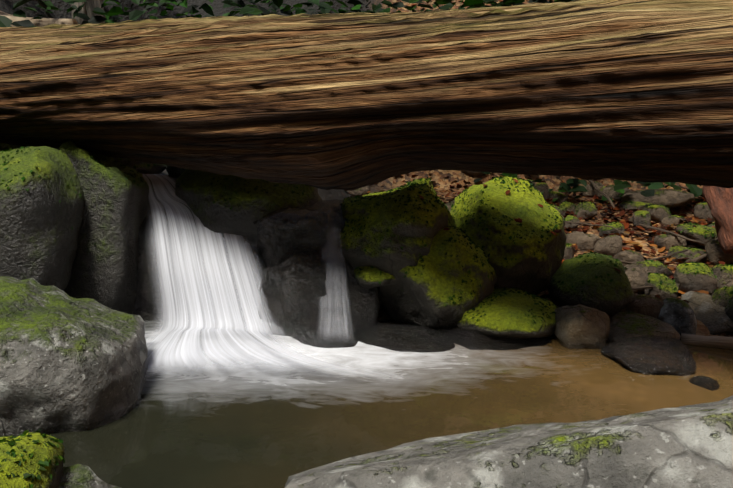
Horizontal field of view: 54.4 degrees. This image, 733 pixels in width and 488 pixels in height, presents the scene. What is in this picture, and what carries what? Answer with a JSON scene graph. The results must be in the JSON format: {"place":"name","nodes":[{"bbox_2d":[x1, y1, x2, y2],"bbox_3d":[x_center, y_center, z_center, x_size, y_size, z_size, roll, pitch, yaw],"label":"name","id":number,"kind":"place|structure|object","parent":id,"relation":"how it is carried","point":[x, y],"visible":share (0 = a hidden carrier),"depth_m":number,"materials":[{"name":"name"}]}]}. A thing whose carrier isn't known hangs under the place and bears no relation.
{"place":"outdoors","nodes":[
{"label":"outdoors","id":0,"kind":"place"},
{"bbox_2d":[0,432,64,487],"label":"mossy boulder","id":1,"kind":"object","parent":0,"point":[10,465],"visible":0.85,"depth_m":2.03,"materials":[{"name":"green plant"}]},
{"bbox_2d":[0,0,732,335],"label":"terrain","id":2,"kind":"structure","parent":0,"point":[437,176],"depth_m":8.46,"materials":[{"name":"brown soil"}]},
{"bbox_2d":[0,143,56,150],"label":"rock","id":3,"kind":"object","parent":2,"relation":"on","point":[4,146],"visible":0.02,"depth_m":5.32,"materials":[{"name":"stone"}]},
{"bbox_2d":[0,11,78,26],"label":"fallen branch","id":4,"kind":"object","parent":2,"relation":"on","point":[42,22],"visible":0.29,"depth_m":6.33,"materials":[{"name":"brown wood"}]},
{"bbox_2d":[0,146,83,289],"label":"rock","id":5,"kind":"object","parent":2,"relation":"on","point":[41,216],"visible":0.75,"depth_m":4.05,"materials":[{"name":"grey stone"}]},
{"bbox_2d":[0,276,147,436],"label":"boulder","id":6,"kind":"object","parent":2,"relation":"on","point":[68,362],"visible":0.65,"depth_m":3.02,"materials":[{"name":"rock"},{"name":"moss"}]},
{"bbox_2d":[71,2,86,23],"bbox_3d":[-2.975,-2.737,7.250,0.161,1.420,0.156,3,-24,-44],"label":"tree trunk","id":7,"kind":"object","parent":2,"relation":"on","point":[82,10],"visible":0.26,"depth_m":7.06,"materials":[{"name":"wood"}]},
{"bbox_2d":[59,464,120,487],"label":"rock","id":8,"kind":"object","parent":2,"relation":"on","point":[79,476],"visible":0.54,"depth_m":2.16,"materials":[{"name":"grey stone"}]},
{"bbox_2d":[86,0,105,23],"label":"tree trunk","id":9,"kind":"object","parent":2,"relation":"on","point":[91,5],"visible":0.23,"depth_m":7.66,"materials":[{"name":"wood"}]},
{"bbox_2d":[58,141,159,314],"bbox_3d":[-1.754,-0.056,4.774,0.747,1.271,0.841,0,11,2],"label":"mossy boulder","id":10,"kind":"object","parent":2,"relation":"on","point":[104,270],"visible":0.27,"depth_m":4.42,"materials":[{"name":"grey stone"}]},
{"bbox_2d":[98,154,165,177],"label":"rock","id":11,"kind":"object","parent":2,"relation":"on","point":[143,168],"visible":0.12,"depth_m":5.04,"materials":[{"name":"black stone"}]},
{"bbox_2d":[133,198,226,320],"bbox_3d":[-1.219,0.266,4.901,0.930,1.190,0.726,0,11,2],"label":"waterfall rock","id":12,"kind":"object","parent":2,"relation":"on","point":[146,299],"visible":0.08,"depth_m":4.56,"materials":[{"name":"grey stone"}]},
{"bbox_2d":[171,169,321,246],"bbox_3d":[-0.815,-0.272,4.849,1.024,0.624,0.909,0,11,2],"label":"waterfall rock","id":13,"kind":"object","parent":2,"relation":"on","point":[236,220],"visible":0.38,"depth_m":4.48,"materials":[{"name":"black stone"}]},
{"bbox_2d":[253,199,345,266],"bbox_3d":[-0.370,-0.055,4.686,0.816,0.459,0.657,0,11,2],"label":"waterfall rock","id":14,"kind":"object","parent":2,"relation":"on","point":[284,234],"visible":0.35,"depth_m":4.40,"materials":[{"name":"black stone"}]},
{"bbox_2d":[258,250,379,336],"bbox_3d":[-0.298,0.399,4.476,0.769,0.838,0.584,0,11,2],"label":"boulder","id":15,"kind":"object","parent":2,"relation":"on","point":[294,289],"visible":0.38,"depth_m":4.27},
{"bbox_2d":[354,266,397,288],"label":"mossy rock","id":16,"kind":"object","parent":15,"relation":"on","point":[366,278],"visible":0.35,"depth_m":4.26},
{"bbox_2d":[291,318,358,347],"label":"waterfall rock","id":17,"kind":"object","parent":2,"relation":"on","point":[306,331],"visible":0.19,"depth_m":4.11,"materials":[{"name":"grey stone"}]},
{"bbox_2d":[0,0,703,203],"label":"understory foliage","id":18,"kind":"object","parent":2,"relation":"on","point":[114,12],"visible":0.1,"depth_m":7.08,"materials":[{"name":"green plant"}]},
{"bbox_2d":[0,0,732,190],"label":"fallen log","id":19,"kind":"object","parent":2,"relation":"on","point":[634,90],"visible":0.98,"depth_m":3.55,"materials":[{"name":"brown wood"}]},
{"bbox_2d":[0,146,732,487],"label":"moss tufts","id":20,"kind":"object","parent":2,"relation":"on","point":[48,444],"visible":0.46,"depth_m":4.41,"materials":[{"name":"green plant"}]},
{"bbox_2d":[340,178,455,295],"bbox_3d":[0.240,0.003,4.732,0.893,0.860,1.082,0,11,2],"label":"mossy boulder","id":21,"kind":"object","parent":2,"relation":"on","point":[392,257],"visible":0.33,"depth_m":4.29,"materials":[{"name":"green plant"}]},
{"bbox_2d":[359,323,454,351],"bbox_3d":[0.227,0.581,4.240,0.575,0.160,0.521,0,11,2],"label":"rock slab","id":22,"kind":"object","parent":2,"relation":"on","point":[404,338],"visible":0.6,"depth_m":4.12,"materials":[{"name":"grey stone"}]},
{"bbox_2d":[379,227,496,330],"bbox_3d":[0.438,0.239,4.506,0.758,0.719,0.741,0,11,2],"label":"mossy boulder","id":23,"kind":"object","parent":2,"relation":"on","point":[421,301],"visible":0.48,"depth_m":4.23,"materials":[{"name":"green plant"}]},
{"bbox_2d":[446,326,551,349],"bbox_3d":[0.762,0.577,4.247,0.668,0.185,0.506,0,11,2],"label":"rock slab","id":24,"kind":"object","parent":2,"relation":"on","point":[470,339],"visible":0.38,"depth_m":4.10,"materials":[{"name":"grey stone"}]},
{"bbox_2d":[456,288,556,338],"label":"mossy rock","id":25,"kind":"object","parent":2,"relation":"on","point":[505,316],"visible":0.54,"depth_m":4.13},
{"bbox_2d":[284,395,732,487],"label":"foreground rock","id":26,"kind":"object","parent":2,"relation":"on","point":[689,446],"visible":1,"depth_m":1.56,"materials":[{"name":"grey stone"}]},
{"bbox_2d":[450,176,566,294],"bbox_3d":[0.929,-0.035,4.879,0.794,0.835,1.042,0,11,2],"label":"mossy boulder","id":27,"kind":"object","parent":2,"relation":"on","point":[531,273],"visible":0.65,"depth_m":4.53,"materials":[{"name":"green plant"}]},
{"bbox_2d":[345,176,724,302],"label":"fallen leaves","id":28,"kind":"object","parent":2,"relation":"on","point":[519,220],"visible":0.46,"depth_m":4.54,"materials":[{"name":"brown plant"}]},
{"bbox_2d":[341,0,732,323],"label":"fallen leaves","id":29,"kind":"object","parent":2,"relation":"on","point":[627,225],"visible":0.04,"depth_m":6.85,"materials":[{"name":"brown plant"}]},
{"bbox_2d":[347,170,732,318],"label":"rocks","id":30,"kind":"object","parent":2,"relation":"on","point":[635,273],"visible":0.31,"depth_m":6.13,"materials":[{"name":"grey stone"}]},
{"bbox_2d":[552,304,609,348],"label":"rock","id":31,"kind":"object","parent":2,"relation":"on","point":[579,326],"visible":0.79,"depth_m":4.07,"materials":[{"name":"brown stone"}]},
{"bbox_2d":[548,253,633,315],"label":"rock","id":32,"kind":"object","parent":2,"relation":"on","point":[573,272],"visible":0.83,"depth_m":4.37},
{"bbox_2d":[564,221,628,235],"bbox_3d":[2.020,-0.170,6.403,0.703,0.028,0.061,16,54,38],"label":"twig branch","id":33,"kind":"object","parent":2,"relation":"on","point":[595,225],"visible":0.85,"depth_m":6.39,"materials":[{"name":"brown plant"}]},
{"bbox_2d":[588,180,614,208],"bbox_3d":[2.538,-0.607,7.812,0.047,0.058,1.501,43,17,-10],"label":"twig branch","id":34,"kind":"object","parent":2,"relation":"on","point":[600,192],"visible":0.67,"depth_m":7.65,"materials":[{"name":"brown plant"}]},
{"bbox_2d":[527,179,732,317],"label":"mossy rocks","id":35,"kind":"object","parent":2,"relation":"on","point":[699,281],"visible":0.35,"depth_m":5.77,"materials":[{"name":"grey stone"}]},
{"bbox_2d":[608,310,680,342],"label":"rock","id":36,"kind":"object","parent":2,"relation":"on","point":[626,324],"visible":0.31,"depth_m":4.14,"materials":[{"name":"stone"}]},
{"bbox_2d":[621,250,687,263],"bbox_3d":[2.116,0.118,5.449,0.975,0.038,0.056,-6,53,-26],"label":"twig branch","id":37,"kind":"object","parent":2,"relation":"on","point":[625,262],"visible":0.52,"depth_m":5.49,"materials":[{"name":"brown plant"}]},
{"bbox_2d":[632,284,679,289],"bbox_3d":[2.120,0.265,4.818,1.144,0.049,0.042,-7,55,-18],"label":"twig branch","id":38,"kind":"object","parent":2,"relation":"on","point":[641,287],"visible":0.27,"depth_m":4.70,"materials":[{"name":"brown plant"}]},
{"bbox_2d":[639,224,705,244],"bbox_3d":[2.644,-0.087,6.155,0.028,0.039,0.739,-46,29,-8],"label":"twig branch","id":39,"kind":"object","parent":2,"relation":"on","point":[662,230],"visible":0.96,"depth_m":6.17,"materials":[{"name":"brown plant"}]},
{"bbox_2d":[658,298,696,338],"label":"rock","id":40,"kind":"object","parent":2,"relation":"on","point":[678,315],"visible":0.48,"depth_m":4.25,"materials":[{"name":"grey stone"}]},
{"bbox_2d":[690,253,707,262],"bbox_3d":[2.945,0.026,5.897,1.281,0.072,0.054,-17,-16,-43],"label":"twig branch","id":41,"kind":"object","parent":2,"relation":"on","point":[701,257],"visible":0.33,"depth_m":5.54,"materials":[{"name":"brown plant"}]},
{"bbox_2d":[680,291,732,334],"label":"rock","id":42,"kind":"object","parent":2,"relation":"on","point":[713,318],"visible":0.31,"depth_m":4.38,"materials":[{"name":"grey stone"}]},
{"bbox_2d":[702,186,732,253],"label":"trunk","id":43,"kind":"object","parent":2,"relation":"on","point":[719,200],"visible":0.69,"depth_m":5.37,"materials":[{"name":"brown wood"}]},
{"bbox_2d":[724,285,732,320],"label":"rock","id":44,"kind":"object","parent":2,"relation":"on","point":[728,311],"visible":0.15,"depth_m":4.29,"materials":[{"name":"grey stone"}]},
{"bbox_2d":[48,319,732,487],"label":"pool water","id":45,"kind":"structure","parent":0,"point":[256,427],"depth_m":3.29,"materials":[{"name":"brown liquid"}]},
{"bbox_2d":[142,174,414,379],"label":"waterfall stream","id":46,"kind":"structure","parent":45,"relation":"on","point":[186,351],"depth_m":4.29,"materials":[{"name":"white liquid"}]},
{"bbox_2d":[158,196,283,337],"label":"waterfall","id":47,"kind":"structure","parent":46,"relation":"on","point":[263,331],"depth_m":4.43,"materials":[{"name":"white liquid"}]},
{"bbox_2d":[316,227,351,342],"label":"waterfall","id":48,"kind":"structure","parent":45,"relation":"on","point":[333,293],"depth_m":4.21,"materials":[{"name":"white liquid"}]},
{"bbox_2d":[600,335,696,375],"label":"rock","id":49,"kind":"object","parent":45,"relation":"in","point":[652,355],"visible":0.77,"depth_m":3.73,"materials":[{"name":"grey stone"}]},
{"bbox_2d":[689,376,719,390],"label":"rock","id":50,"kind":"object","parent":45,"relation":"in","point":[708,383],"visible":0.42,"depth_m":3.50,"materials":[{"name":"grey stone"}]},
{"bbox_2d":[681,333,732,349],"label":"fallen branch","id":51,"kind":"object","parent":45,"relation":"on","point":[723,342],"visible":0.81,"depth_m":4.08,"materials":[{"name":"brown wood"}]}
]}

